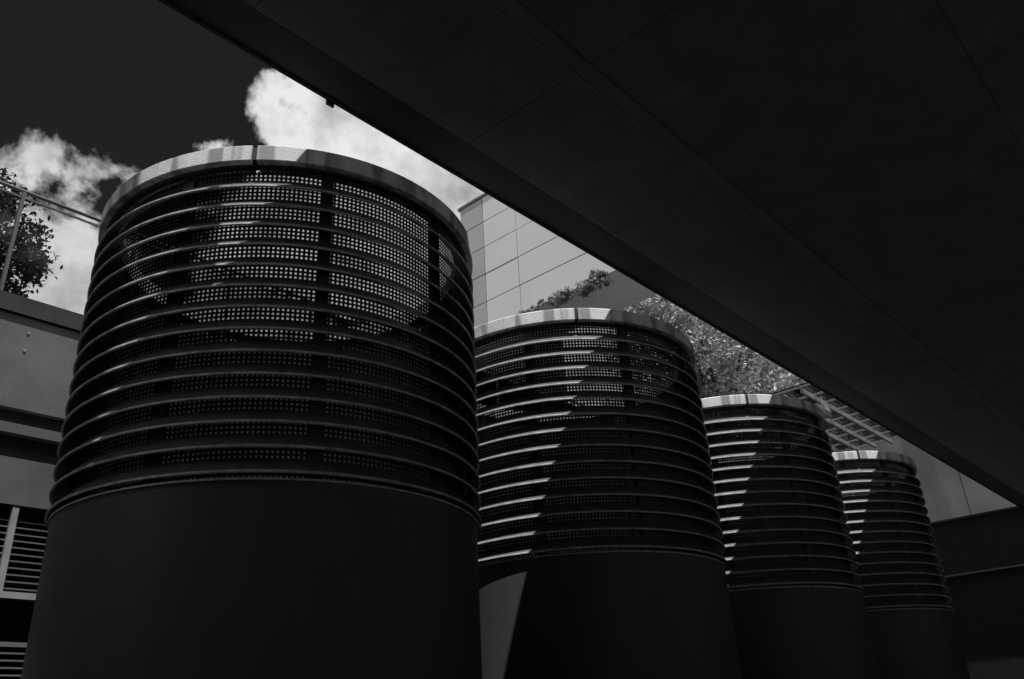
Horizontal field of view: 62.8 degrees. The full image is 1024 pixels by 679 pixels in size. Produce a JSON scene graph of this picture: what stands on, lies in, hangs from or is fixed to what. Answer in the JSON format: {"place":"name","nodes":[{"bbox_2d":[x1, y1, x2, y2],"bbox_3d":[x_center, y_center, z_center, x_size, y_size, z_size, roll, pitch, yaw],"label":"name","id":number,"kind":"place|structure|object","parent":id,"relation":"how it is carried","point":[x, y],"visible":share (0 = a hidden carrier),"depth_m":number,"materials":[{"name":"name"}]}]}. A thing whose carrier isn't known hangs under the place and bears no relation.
{"place":"outdoors","nodes":[
{"label":"outdoors","id":0,"kind":"place"},
{"bbox_2d":[0,310,79,513],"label":"spandrel panels","id":1,"kind":"object","parent":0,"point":[36,377],"depth_m":10.19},
{"bbox_2d":[0,290,83,464],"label":"edge channel","id":2,"kind":"object","parent":1,"relation":"attached to","point":[26,449],"depth_m":10.24,"materials":[{"name":"metal"}]},
{"bbox_2d":[0,420,61,444],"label":"ledge","id":3,"kind":"object","parent":2,"relation":"attached to","point":[29,432],"depth_m":9.99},
{"bbox_2d":[0,180,100,289],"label":"glass balustrade","id":4,"kind":"object","parent":2,"relation":"on","point":[22,197],"visible":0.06,"depth_m":10.89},
{"bbox_2d":[0,0,790,394],"label":"sky","id":5,"kind":"structure","parent":0,"point":[95,94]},
{"bbox_2d":[768,382,899,451],"bbox_3d":[10.876,4.488,27.340,2.600,4.040,7.700,-24,-32,36],"label":"glazed canopy","id":6,"kind":"object","parent":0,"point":[848,429],"visible":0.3,"depth_m":28.70,"materials":[{"name":"glass"}]},
{"bbox_2d":[818,397,831,418],"bbox_3d":[9.436,2.054,25.464,0.250,0.649,0.500,-24,-32,36],"label":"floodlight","id":7,"kind":"object","parent":6,"relation":"attached to","point":[826,409],"visible":0.65,"depth_m":25.30,"materials":[{"name":"grey metal"}]},
{"label":"ground","id":8,"kind":"structure","parent":0,"visible":0},
{"bbox_2d":[0,508,47,678],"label":"louver","id":9,"kind":"object","parent":8,"relation":"on","point":[15,619],"depth_m":9.54,"materials":[{"name":"metal"}]},
{"bbox_2d":[0,506,35,601],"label":"window frames","id":10,"kind":"structure","parent":9,"relation":"attached to","point":[7,542],"depth_m":9.42,"materials":[{"name":"grey metal"}]},
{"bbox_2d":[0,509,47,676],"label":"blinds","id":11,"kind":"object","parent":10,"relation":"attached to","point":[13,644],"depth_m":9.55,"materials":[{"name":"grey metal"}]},
{"bbox_2d":[0,167,62,297],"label":"terrace tree","id":12,"kind":"object","parent":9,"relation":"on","point":[27,263],"visible":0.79,"depth_m":13.72,"materials":[{"name":"grey plant"}]},
{"bbox_2d":[21,145,481,678],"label":"ventilation tower","id":13,"kind":"structure","parent":8,"relation":"on","point":[267,465],"depth_m":6.94,"materials":[{"name":"metal"}]},
{"bbox_2d":[474,308,741,678],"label":"ventilation tower","id":14,"kind":"structure","parent":8,"relation":"on","point":[601,548],"depth_m":10.15,"materials":[{"name":"metal"}]},
{"bbox_2d":[621,295,805,398],"bbox_3d":[7.935,5.231,28.161,6.827,17.337,12.342,-24,-32,36],"label":"plane tree","id":15,"kind":"object","parent":8,"relation":"on","point":[724,371],"visible":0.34,"depth_m":27.79,"materials":[{"name":"grey plant"}]},
{"bbox_2d":[701,394,880,678],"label":"ventilation tower","id":16,"kind":"structure","parent":8,"relation":"on","point":[795,590],"depth_m":13.29,"materials":[{"name":"metal"}]},
{"bbox_2d":[832,451,970,678],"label":"ventilation tower","id":17,"kind":"structure","parent":8,"relation":"on","point":[910,616],"depth_m":16.59,"materials":[{"name":"metal"}]},
{"bbox_2d":[929,508,1023,678],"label":"wall","id":18,"kind":"structure","parent":8,"relation":"on","point":[988,607],"depth_m":29.91,"materials":[{"name":"black concrete"}]},
{"bbox_2d":[158,0,1023,509],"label":"overhead canopy","id":19,"kind":"object","parent":18,"relation":"attached to","point":[824,196],"visible":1,"depth_m":8.76,"materials":[{"name":"concrete"}]},
{"bbox_2d":[833,438,1018,524],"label":"wall","id":20,"kind":"structure","parent":18,"relation":"on","point":[950,494],"depth_m":31.41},
{"bbox_2d":[945,564,1023,578],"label":"ledge","id":21,"kind":"object","parent":18,"relation":"attached to","point":[985,571],"depth_m":29.88,"materials":[{"name":"concrete"}]},
{"bbox_3d":[0.282,2.577,23.702,2.220,5.730,1.600,-24,-32,36],"label":"support wall","id":22,"kind":"object","parent":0,"visible":0},
{"bbox_2d":[532,271,656,311],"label":"underside panels","id":23,"kind":"object","parent":22,"relation":"on","point":[622,291],"visible":0.19,"depth_m":22.85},
{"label":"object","id":24,"kind":"object","parent":23,"relation":"on","visible":0},
{"bbox_2d":[460,199,487,327],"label":"corner panels","id":25,"kind":"object","parent":24,"relation":"attached to","point":[472,218],"visible":0.64,"depth_m":25.55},
{"bbox_2d":[482,195,616,321],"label":"facade panels","id":26,"kind":"object","parent":24,"relation":"on","point":[520,250],"visible":0.4,"depth_m":24.05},
{"bbox_2d":[458,193,486,211],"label":"parapet","id":27,"kind":"structure","parent":26,"relation":"on","point":[472,201],"depth_m":26.51,"materials":[{"name":"grey metal"}]},
{"bbox_2d":[517,269,613,314],"bbox_3d":[1.384,-1.155,22.439,3.249,0.691,0.635,-24,-32,36],"label":"hanging hedge","id":28,"kind":"object","parent":26,"relation":"attached to","point":[602,276],"visible":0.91,"depth_m":22.06,"materials":[{"name":"grey plant"}]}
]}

